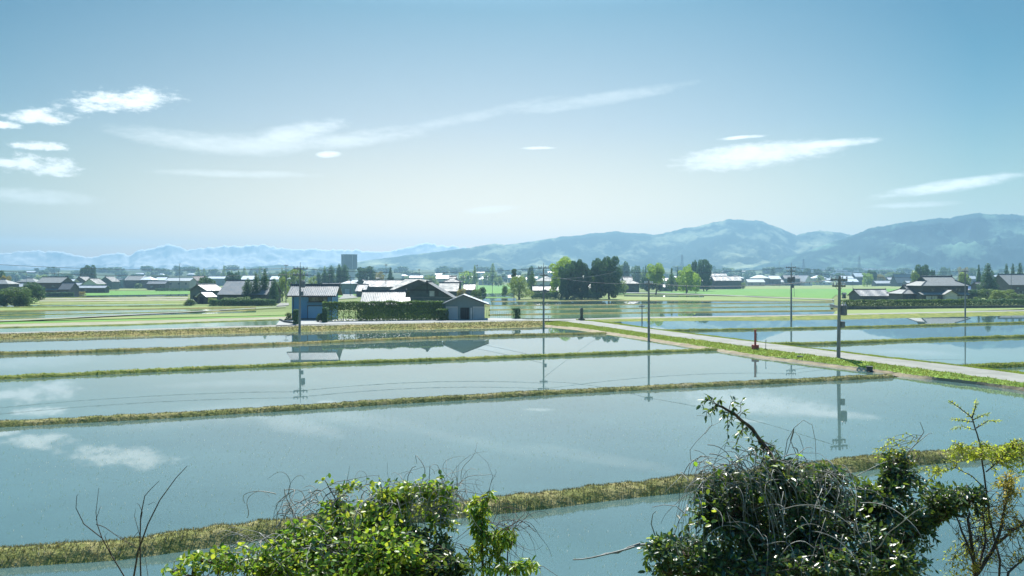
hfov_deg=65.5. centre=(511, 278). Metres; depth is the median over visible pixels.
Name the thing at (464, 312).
doorway
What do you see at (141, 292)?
field
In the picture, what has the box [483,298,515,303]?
water
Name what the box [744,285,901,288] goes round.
field
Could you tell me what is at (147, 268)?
evergreen tree
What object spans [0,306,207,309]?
field
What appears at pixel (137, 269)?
overhead wire
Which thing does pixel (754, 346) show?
sluice post
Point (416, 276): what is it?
farmhouse
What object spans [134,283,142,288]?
shrub
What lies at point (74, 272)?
evergreen tree
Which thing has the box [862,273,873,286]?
broadleaf tree
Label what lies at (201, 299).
door
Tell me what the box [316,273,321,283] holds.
cedar
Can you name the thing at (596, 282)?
overhead wire
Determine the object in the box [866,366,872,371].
outlet box
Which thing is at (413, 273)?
evergreen tree
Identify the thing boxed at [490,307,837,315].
water
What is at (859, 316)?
bank
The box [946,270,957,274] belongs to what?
evergreen tree
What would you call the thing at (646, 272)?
overhead wire
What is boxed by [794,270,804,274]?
evergreen tree
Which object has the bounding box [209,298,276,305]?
hedge
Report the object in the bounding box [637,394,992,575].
camellia shrub
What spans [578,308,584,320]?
stone marker
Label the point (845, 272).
distant town
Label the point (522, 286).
broadleaf tree
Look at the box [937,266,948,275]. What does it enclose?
evergreen tree
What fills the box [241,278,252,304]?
cypress
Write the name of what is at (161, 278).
farmhouse
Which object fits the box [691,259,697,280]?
evergreen tree
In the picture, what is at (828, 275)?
evergreen tree
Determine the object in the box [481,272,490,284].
broadleaf tree
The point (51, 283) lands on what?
farmhouse
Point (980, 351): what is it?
water
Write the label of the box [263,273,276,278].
evergreen tree
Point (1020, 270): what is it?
evergreen tree
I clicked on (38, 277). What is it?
broadleaf tree
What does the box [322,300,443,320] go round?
hedge
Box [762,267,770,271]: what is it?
evergreen tree
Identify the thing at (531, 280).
evergreen tree
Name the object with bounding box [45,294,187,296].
water
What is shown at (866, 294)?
shed
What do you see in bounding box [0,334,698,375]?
water
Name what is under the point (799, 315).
road
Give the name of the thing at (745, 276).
evergreen tree
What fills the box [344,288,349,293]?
door
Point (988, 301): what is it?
hedge
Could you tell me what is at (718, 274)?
farm building
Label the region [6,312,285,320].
field
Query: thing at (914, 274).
broadleaf tree
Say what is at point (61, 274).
evergreen tree
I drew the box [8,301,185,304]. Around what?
field
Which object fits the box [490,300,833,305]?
water
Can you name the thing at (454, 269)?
evergreen tree
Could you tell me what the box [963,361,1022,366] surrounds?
dike grass
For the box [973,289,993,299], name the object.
shrub
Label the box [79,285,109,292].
shed
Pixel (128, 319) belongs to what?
field
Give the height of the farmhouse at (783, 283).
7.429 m
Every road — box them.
[0,319,575,333]
[563,320,1023,381]
[584,310,1023,319]
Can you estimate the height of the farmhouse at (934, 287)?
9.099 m
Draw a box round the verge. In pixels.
[547,321,1023,386]
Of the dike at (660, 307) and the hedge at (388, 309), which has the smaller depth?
the hedge at (388, 309)
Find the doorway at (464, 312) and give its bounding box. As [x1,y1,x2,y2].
[460,308,468,319]
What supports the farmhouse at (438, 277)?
on the ground at (286, 309)
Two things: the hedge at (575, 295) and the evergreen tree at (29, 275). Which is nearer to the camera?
the hedge at (575, 295)
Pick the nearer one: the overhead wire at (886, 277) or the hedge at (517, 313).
the hedge at (517, 313)
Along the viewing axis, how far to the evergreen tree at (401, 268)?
1631.48 m
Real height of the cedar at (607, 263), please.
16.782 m
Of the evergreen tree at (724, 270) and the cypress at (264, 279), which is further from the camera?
the evergreen tree at (724, 270)
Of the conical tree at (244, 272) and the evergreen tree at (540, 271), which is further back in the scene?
the evergreen tree at (540, 271)
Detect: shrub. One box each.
[0,287,37,306]
[0,294,7,306]
[15,296,30,305]
[22,282,45,303]
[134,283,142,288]
[183,299,196,304]
[234,296,249,304]
[284,313,292,319]
[316,313,322,321]
[373,515,474,575]
[456,288,465,296]
[470,289,482,299]
[480,287,486,299]
[501,285,507,296]
[617,281,628,293]
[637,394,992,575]
[943,470,1023,575]
[968,289,981,299]
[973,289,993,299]
[988,289,1016,301]
[1011,293,1023,302]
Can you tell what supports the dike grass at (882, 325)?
on the dike at (780, 328)
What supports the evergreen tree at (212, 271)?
on the ground at (286, 309)
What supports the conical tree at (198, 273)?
on the ground at (286, 309)
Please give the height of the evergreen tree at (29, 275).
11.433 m
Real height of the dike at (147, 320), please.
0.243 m
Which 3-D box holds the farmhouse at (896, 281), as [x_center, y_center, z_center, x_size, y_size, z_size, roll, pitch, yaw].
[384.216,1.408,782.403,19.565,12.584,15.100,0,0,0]
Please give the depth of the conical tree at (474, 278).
722.33 m
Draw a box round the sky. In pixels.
[0,0,1023,256]
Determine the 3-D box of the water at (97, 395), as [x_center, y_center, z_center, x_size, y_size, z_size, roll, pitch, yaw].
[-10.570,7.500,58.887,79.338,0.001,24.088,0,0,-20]
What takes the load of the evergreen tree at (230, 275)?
on the ground at (286, 309)
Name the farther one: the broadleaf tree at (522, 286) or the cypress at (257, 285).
the broadleaf tree at (522, 286)
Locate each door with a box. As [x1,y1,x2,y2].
[199,297,203,302]
[307,305,323,317]
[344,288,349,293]
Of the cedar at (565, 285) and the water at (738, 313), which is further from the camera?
the cedar at (565, 285)
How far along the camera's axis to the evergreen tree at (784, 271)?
1457.59 m
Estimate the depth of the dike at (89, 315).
161.49 m
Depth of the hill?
2764.73 m
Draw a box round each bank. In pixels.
[0,321,542,339]
[545,325,1023,390]
[596,311,1023,320]
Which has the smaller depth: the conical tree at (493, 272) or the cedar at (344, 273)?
the cedar at (344, 273)
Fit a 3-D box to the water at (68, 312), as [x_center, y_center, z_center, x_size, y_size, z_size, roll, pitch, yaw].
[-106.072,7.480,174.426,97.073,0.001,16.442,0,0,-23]
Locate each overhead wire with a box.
[0,264,285,269]
[6,271,289,275]
[309,273,541,278]
[311,268,536,272]
[544,267,789,272]
[546,275,646,283]
[650,280,829,286]
[792,271,964,277]
[800,268,956,272]
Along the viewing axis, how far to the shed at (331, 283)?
423.68 m
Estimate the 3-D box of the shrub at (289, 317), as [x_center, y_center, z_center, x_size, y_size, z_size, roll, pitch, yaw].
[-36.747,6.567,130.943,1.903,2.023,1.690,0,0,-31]
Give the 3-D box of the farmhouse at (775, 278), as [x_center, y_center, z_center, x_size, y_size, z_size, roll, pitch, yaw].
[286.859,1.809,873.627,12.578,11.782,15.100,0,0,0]
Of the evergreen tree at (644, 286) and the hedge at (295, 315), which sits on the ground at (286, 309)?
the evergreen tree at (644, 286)
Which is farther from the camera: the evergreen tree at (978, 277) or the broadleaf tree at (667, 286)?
the broadleaf tree at (667, 286)
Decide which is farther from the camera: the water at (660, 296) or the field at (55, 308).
the water at (660, 296)
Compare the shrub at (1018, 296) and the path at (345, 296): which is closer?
the shrub at (1018, 296)
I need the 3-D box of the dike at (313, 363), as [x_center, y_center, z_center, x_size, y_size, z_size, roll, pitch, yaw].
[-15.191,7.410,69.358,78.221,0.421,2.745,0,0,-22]
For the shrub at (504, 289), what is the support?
on the field at (496, 289)
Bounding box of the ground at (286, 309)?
[0,281,1023,381]
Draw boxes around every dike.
[0,304,189,307]
[0,307,255,311]
[0,309,254,315]
[0,310,250,319]
[0,319,278,327]
[0,332,606,354]
[0,348,717,379]
[0,374,893,426]
[0,444,1023,567]
[6,311,209,317]
[23,316,285,323]
[33,308,255,312]
[39,300,185,302]
[40,302,184,304]
[46,298,189,299]
[48,296,187,297]
[485,302,833,305]
[488,310,837,315]
[489,306,829,310]
[491,300,767,301]
[663,321,1023,330]
[770,335,1023,344]
[967,362,1023,368]
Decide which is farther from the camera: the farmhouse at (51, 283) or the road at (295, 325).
the farmhouse at (51, 283)
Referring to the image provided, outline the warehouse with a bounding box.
[341,279,356,293]
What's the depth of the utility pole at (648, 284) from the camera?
96.10 m
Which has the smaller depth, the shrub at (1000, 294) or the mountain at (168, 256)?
the shrub at (1000, 294)
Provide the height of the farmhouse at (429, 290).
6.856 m
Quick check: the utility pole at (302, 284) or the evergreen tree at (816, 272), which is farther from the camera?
the evergreen tree at (816, 272)
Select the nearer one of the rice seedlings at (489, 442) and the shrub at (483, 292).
the rice seedlings at (489, 442)
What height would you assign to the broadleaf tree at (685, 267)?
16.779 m
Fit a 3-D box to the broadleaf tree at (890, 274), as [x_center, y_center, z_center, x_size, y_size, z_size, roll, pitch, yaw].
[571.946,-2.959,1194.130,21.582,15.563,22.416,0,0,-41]
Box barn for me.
[287,282,342,319]
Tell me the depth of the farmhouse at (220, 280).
866.63 m
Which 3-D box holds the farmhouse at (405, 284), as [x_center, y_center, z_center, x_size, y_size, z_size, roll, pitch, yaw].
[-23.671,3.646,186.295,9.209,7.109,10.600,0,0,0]
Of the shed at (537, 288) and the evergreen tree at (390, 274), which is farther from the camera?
the evergreen tree at (390, 274)
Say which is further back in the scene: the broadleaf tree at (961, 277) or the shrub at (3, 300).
the broadleaf tree at (961, 277)
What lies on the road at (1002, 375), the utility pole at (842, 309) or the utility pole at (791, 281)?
the utility pole at (842, 309)
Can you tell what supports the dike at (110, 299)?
on the ground at (286, 309)
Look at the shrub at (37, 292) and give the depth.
240.13 m
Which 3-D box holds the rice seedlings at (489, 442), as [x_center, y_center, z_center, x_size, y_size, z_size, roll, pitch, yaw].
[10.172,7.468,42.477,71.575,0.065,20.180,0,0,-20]
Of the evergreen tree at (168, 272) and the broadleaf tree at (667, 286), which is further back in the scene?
the evergreen tree at (168, 272)
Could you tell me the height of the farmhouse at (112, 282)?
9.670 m
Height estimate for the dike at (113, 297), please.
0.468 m
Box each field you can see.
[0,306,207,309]
[0,315,284,323]
[0,316,291,326]
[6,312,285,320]
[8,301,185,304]
[19,316,281,323]
[40,297,187,300]
[84,291,189,295]
[118,288,145,289]
[476,285,511,297]
[602,296,831,300]
[619,289,895,297]
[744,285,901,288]
[834,308,1023,313]
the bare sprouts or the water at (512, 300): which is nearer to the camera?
the bare sprouts
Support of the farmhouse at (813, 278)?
on the ground at (286, 309)
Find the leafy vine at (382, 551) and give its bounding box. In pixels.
[161,470,460,575]
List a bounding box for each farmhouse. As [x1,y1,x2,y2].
[0,278,19,293]
[17,277,37,283]
[36,276,73,295]
[58,281,79,295]
[76,276,88,281]
[82,278,105,284]
[101,276,119,289]
[140,276,157,288]
[146,281,169,289]
[156,277,167,280]
[193,275,205,282]
[208,276,227,285]
[217,279,282,304]
[241,276,258,278]
[270,276,278,283]
[356,279,365,287]
[363,279,402,289]
[390,279,428,309]
[407,281,455,314]
[409,275,423,278]
[436,275,448,284]
[439,281,459,295]
[443,275,462,289]
[478,276,491,284]
[536,276,552,284]
[620,276,638,291]
[744,279,764,285]
[750,274,769,285]
[767,275,780,285]
[774,279,785,285]
[781,275,800,285]
[798,275,812,285]
[811,275,825,284]
[818,280,831,284]
[837,275,852,283]
[843,278,858,284]
[852,273,863,284]
[872,280,890,285]
[886,284,915,301]
[890,274,910,285]
[904,275,970,301]
[966,276,975,283]
[991,273,1023,294]
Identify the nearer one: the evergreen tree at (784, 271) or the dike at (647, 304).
the dike at (647, 304)
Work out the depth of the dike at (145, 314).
168.36 m
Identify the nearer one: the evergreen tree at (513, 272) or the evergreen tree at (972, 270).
the evergreen tree at (513, 272)
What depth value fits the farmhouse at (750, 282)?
819.40 m
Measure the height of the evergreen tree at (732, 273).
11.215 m
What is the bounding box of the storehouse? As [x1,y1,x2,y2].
[125,275,145,287]
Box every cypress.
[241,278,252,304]
[251,272,260,298]
[259,269,269,296]
[269,279,279,302]
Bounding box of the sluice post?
[751,329,758,348]
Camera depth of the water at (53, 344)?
100.06 m
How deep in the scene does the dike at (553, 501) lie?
23.15 m
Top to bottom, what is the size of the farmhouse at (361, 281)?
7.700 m
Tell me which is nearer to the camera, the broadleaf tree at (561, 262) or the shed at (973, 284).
the broadleaf tree at (561, 262)
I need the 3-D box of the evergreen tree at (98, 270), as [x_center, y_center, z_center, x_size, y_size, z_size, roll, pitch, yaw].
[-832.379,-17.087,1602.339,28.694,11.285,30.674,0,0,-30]
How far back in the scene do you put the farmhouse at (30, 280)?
590.91 m
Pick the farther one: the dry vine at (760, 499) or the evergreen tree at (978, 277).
the evergreen tree at (978, 277)
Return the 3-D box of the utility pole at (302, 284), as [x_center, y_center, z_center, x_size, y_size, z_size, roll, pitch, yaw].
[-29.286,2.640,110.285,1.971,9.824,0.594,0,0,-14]
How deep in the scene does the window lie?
132.06 m
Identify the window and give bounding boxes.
[308,297,321,301]
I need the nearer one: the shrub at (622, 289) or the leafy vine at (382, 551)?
the leafy vine at (382, 551)
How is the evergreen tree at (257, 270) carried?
on the ground at (286, 309)
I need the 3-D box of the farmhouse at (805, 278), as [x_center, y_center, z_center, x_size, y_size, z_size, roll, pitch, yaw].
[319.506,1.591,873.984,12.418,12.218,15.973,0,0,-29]
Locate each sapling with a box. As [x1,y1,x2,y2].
[419,450,556,575]
[872,398,1023,575]
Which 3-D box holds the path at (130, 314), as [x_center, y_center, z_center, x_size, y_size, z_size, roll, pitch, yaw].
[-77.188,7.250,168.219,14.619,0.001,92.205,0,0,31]
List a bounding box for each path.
[0,306,285,320]
[339,294,357,298]
[619,292,833,299]
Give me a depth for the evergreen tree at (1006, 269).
426.64 m
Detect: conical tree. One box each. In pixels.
[194,268,201,275]
[221,266,226,275]
[240,267,247,278]
[470,265,478,282]
[488,264,497,283]
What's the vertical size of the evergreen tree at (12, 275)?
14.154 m
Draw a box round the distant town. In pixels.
[787,268,968,274]
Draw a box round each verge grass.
[576,319,1023,373]
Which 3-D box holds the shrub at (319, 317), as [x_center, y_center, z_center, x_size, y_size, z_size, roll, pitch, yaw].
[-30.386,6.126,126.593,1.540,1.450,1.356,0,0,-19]
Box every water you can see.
[0,304,191,306]
[0,308,255,314]
[0,311,255,318]
[0,320,278,331]
[0,327,586,351]
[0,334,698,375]
[0,351,893,419]
[0,377,1023,546]
[0,456,1023,575]
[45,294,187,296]
[483,293,513,296]
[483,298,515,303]
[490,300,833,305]
[490,303,833,309]
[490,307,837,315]
[490,313,659,317]
[606,315,1023,371]
[624,295,703,296]
[660,311,834,316]
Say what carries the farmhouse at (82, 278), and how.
on the ground at (286, 309)
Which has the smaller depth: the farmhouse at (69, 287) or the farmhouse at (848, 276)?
the farmhouse at (69, 287)
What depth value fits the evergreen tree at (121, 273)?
1370.85 m
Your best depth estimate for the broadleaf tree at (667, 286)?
480.07 m
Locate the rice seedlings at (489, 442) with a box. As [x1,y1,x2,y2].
[3,385,1023,537]
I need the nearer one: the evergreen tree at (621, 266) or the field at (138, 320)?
the field at (138, 320)
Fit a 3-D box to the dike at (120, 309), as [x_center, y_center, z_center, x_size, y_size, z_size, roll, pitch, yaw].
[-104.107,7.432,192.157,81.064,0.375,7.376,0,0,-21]
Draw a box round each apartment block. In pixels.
[119,280,125,287]
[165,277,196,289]
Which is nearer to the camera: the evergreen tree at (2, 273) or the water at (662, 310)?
the water at (662, 310)
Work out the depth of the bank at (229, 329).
112.83 m
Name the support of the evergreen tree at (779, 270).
on the ground at (286, 309)
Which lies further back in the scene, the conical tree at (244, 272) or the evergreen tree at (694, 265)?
the conical tree at (244, 272)
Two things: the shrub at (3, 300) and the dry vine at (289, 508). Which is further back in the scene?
the shrub at (3, 300)
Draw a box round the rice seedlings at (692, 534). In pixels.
[136,499,1023,574]
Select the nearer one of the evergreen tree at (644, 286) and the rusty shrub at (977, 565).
the rusty shrub at (977, 565)
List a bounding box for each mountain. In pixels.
[0,242,465,269]
[357,219,851,269]
[736,213,1023,269]
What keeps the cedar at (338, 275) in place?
on the ground at (286, 309)
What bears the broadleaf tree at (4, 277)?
on the ground at (286, 309)
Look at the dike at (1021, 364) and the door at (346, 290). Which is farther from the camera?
the door at (346, 290)
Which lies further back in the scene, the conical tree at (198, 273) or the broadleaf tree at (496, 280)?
the conical tree at (198, 273)
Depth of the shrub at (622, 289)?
381.18 m
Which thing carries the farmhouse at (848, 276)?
on the ground at (286, 309)
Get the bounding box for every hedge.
[44,292,73,295]
[155,288,190,290]
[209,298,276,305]
[292,309,298,323]
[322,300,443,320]
[322,307,328,321]
[436,308,448,319]
[512,307,520,318]
[531,292,600,299]
[841,298,970,305]
[967,298,1023,305]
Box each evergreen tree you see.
[0,270,5,279]
[5,272,19,280]
[20,274,37,279]
[38,270,48,274]
[45,267,57,272]
[55,273,73,276]
[70,270,79,275]
[83,265,96,277]
[96,268,104,272]
[107,267,125,272]
[115,271,128,277]
[140,266,154,271]
[151,268,168,273]
[163,271,172,274]
[175,270,183,275]
[183,266,197,272]
[195,277,215,285]
[207,269,219,274]
[224,271,237,281]
[225,265,239,270]
[255,267,267,273]
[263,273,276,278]
[311,268,323,274]
[355,266,375,281]
[382,268,389,273]
[387,268,393,279]
[397,266,408,271]
[406,272,422,276]
[439,268,448,273]
[449,267,458,273]
[475,267,488,271]
[499,274,507,281]
[510,269,516,288]
[527,266,533,283]
[527,271,536,296]
[534,269,549,274]
[617,263,624,278]
[622,261,629,275]
[630,265,640,281]
[639,276,654,290]
[674,266,684,271]
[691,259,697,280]
[696,259,712,290]
[721,268,730,273]
[726,272,740,275]
[743,271,755,274]
[743,274,751,279]
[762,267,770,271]
[769,268,775,274]
[770,267,785,272]
[780,269,793,274]
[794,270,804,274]
[803,268,811,276]
[813,269,822,276]
[822,271,832,277]
[867,270,877,284]
[878,270,892,275]
[913,264,929,278]
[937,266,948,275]
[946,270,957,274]
[957,267,969,280]
[968,268,977,276]
[975,263,999,296]
[976,265,980,281]
[1004,264,1008,273]
[1017,263,1022,273]
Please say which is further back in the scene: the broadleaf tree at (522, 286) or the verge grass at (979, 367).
the broadleaf tree at (522, 286)
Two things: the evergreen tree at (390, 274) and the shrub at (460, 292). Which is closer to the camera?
the shrub at (460, 292)
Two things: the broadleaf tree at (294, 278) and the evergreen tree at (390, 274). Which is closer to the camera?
the broadleaf tree at (294, 278)
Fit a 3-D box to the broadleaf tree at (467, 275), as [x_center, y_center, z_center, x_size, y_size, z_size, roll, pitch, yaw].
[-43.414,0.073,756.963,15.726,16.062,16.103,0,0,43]
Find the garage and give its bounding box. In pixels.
[442,294,488,319]
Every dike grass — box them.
[661,321,1022,330]
[771,334,1023,343]
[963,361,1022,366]
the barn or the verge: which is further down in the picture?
the verge
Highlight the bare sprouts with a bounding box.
[76,466,186,575]
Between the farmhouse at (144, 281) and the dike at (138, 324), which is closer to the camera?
the dike at (138, 324)
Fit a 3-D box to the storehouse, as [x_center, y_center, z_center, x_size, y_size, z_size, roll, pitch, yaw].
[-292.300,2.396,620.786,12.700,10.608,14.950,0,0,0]
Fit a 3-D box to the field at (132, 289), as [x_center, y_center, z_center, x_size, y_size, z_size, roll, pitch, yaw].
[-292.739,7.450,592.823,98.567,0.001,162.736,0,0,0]
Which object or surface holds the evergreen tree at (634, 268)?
on the ground at (286, 309)
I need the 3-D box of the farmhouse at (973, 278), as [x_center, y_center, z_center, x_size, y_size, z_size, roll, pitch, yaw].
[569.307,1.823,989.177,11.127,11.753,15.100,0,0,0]
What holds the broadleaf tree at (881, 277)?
on the ground at (286, 309)
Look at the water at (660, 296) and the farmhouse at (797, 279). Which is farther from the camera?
the farmhouse at (797, 279)
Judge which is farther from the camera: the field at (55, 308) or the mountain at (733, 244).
the mountain at (733, 244)
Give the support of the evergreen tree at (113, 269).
on the ground at (286, 309)
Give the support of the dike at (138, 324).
on the ground at (286, 309)
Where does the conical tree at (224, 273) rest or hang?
on the ground at (286, 309)
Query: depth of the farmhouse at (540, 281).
545.65 m
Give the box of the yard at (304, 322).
[277,318,528,324]
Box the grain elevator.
[341,254,357,280]
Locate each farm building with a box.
[710,273,726,277]
[710,276,741,288]
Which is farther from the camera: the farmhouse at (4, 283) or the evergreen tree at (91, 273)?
the evergreen tree at (91, 273)
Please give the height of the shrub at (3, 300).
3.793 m
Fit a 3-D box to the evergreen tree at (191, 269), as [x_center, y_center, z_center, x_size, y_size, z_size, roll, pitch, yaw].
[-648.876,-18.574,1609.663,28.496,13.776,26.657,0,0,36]
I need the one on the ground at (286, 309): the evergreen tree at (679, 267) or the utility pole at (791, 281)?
the evergreen tree at (679, 267)
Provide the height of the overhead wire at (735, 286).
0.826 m
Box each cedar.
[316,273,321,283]
[321,269,327,282]
[326,265,336,281]
[335,264,343,288]
[340,264,349,287]
[558,263,576,299]
[572,259,590,291]
[574,276,589,298]
[589,258,603,293]
[591,276,600,299]
[594,256,622,298]
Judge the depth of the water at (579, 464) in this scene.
36.05 m
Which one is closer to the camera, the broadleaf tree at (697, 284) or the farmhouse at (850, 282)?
the broadleaf tree at (697, 284)
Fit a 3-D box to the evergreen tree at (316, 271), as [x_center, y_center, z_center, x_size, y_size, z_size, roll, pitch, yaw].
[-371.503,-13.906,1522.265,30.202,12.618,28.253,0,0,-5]
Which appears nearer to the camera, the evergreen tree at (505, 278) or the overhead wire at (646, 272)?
the overhead wire at (646, 272)
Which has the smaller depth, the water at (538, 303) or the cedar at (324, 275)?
the water at (538, 303)
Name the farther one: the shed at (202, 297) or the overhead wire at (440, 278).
the shed at (202, 297)
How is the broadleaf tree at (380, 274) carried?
on the ground at (286, 309)
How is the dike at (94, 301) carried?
on the ground at (286, 309)
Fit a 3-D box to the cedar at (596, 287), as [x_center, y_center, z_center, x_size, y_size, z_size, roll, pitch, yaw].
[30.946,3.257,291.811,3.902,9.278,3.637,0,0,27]
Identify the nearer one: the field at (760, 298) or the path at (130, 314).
the path at (130, 314)
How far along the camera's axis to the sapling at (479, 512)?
7.42 m
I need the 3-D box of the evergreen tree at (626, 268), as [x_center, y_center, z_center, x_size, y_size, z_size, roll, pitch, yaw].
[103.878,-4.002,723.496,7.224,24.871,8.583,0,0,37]
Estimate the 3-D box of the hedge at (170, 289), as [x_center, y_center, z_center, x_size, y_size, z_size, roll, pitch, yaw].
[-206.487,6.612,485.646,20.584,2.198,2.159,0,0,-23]
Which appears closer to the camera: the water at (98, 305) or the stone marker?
the stone marker
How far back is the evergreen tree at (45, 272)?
1474.41 m
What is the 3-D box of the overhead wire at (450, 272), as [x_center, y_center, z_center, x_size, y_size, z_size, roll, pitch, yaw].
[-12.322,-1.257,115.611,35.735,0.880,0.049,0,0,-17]
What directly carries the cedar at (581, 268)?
on the ground at (286, 309)
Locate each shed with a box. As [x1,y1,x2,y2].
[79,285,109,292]
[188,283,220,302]
[195,290,216,303]
[322,282,341,287]
[355,283,368,296]
[360,289,410,316]
[463,283,475,295]
[532,285,558,296]
[847,288,888,299]
[971,281,980,289]
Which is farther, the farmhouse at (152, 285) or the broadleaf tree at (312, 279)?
the farmhouse at (152, 285)
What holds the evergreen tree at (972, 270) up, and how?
on the ground at (286, 309)
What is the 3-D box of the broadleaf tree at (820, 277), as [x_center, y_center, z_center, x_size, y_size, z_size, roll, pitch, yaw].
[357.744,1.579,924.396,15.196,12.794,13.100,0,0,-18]
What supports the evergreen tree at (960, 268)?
on the ground at (286, 309)
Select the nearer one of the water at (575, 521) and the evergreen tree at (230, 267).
the water at (575, 521)
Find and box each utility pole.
[293,262,307,332]
[538,263,548,327]
[645,280,652,340]
[786,266,795,320]
[830,276,847,357]
[961,270,967,316]
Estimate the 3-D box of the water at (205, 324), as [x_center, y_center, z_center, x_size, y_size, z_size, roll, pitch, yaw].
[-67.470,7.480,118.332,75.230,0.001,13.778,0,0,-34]
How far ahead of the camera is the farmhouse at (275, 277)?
703.13 m
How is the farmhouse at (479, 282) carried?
on the ground at (286, 309)
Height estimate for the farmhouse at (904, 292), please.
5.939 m
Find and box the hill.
[200,262,420,269]
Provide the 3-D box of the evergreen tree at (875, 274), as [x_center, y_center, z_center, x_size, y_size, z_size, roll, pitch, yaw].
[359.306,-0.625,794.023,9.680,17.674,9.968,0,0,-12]
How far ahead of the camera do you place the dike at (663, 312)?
175.37 m
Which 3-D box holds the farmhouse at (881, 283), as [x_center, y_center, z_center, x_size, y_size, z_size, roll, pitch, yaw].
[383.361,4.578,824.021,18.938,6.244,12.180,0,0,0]
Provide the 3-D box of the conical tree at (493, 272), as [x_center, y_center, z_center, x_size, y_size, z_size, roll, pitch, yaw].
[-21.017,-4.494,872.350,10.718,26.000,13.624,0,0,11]
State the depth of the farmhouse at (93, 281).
447.14 m
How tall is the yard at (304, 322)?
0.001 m
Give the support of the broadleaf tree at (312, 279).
on the ground at (286, 309)
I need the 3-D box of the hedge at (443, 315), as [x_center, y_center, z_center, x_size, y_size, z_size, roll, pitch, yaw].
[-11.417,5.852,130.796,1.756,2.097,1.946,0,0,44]
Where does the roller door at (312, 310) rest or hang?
in the barn
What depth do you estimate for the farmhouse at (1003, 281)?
338.09 m
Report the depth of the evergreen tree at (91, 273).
688.33 m
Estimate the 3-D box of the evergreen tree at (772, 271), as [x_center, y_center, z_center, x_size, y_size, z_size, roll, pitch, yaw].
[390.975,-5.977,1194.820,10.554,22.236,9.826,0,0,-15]
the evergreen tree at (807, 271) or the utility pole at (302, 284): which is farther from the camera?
the evergreen tree at (807, 271)
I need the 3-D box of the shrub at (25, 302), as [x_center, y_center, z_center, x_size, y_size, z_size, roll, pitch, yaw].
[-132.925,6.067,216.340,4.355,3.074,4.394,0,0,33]
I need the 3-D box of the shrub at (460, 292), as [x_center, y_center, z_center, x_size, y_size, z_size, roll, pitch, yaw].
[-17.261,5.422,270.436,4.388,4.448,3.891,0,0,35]
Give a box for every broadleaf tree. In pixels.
[1,275,11,280]
[35,274,47,279]
[277,276,288,300]
[278,271,289,292]
[287,269,305,290]
[308,276,316,283]
[374,273,384,279]
[424,275,438,285]
[458,271,472,285]
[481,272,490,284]
[493,277,503,285]
[506,276,534,299]
[549,256,571,291]
[646,263,665,294]
[665,276,680,290]
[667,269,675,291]
[675,268,696,292]
[680,264,691,291]
[692,272,700,291]
[813,275,824,284]
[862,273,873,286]
[877,274,885,279]
[885,272,898,276]
[910,270,919,281]
[958,272,970,284]
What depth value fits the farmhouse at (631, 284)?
433.31 m
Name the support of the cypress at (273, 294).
on the ground at (286, 309)
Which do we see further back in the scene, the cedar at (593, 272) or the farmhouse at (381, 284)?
the farmhouse at (381, 284)
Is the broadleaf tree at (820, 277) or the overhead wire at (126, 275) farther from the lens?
the broadleaf tree at (820, 277)
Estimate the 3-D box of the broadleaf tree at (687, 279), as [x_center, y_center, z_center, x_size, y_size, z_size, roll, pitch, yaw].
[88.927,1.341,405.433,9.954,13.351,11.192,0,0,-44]
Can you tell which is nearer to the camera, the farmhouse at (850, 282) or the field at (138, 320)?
the field at (138, 320)
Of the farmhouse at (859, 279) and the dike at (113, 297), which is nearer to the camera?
the dike at (113, 297)
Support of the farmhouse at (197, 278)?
on the ground at (286, 309)
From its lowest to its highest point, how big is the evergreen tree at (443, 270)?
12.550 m
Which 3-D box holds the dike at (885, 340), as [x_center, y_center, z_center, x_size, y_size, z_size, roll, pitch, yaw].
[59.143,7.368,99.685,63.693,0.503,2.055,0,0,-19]
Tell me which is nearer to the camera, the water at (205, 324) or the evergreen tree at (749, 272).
the water at (205, 324)
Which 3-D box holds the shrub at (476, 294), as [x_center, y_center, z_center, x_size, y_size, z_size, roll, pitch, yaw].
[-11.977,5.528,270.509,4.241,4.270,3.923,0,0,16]
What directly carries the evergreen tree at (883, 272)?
on the ground at (286, 309)
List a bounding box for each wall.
[279,319,292,326]
[830,304,1023,308]
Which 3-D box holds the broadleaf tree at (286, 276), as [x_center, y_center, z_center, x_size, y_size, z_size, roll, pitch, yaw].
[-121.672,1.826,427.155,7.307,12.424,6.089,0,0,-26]
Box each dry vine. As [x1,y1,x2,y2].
[204,442,493,575]
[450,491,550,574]
[573,415,931,575]

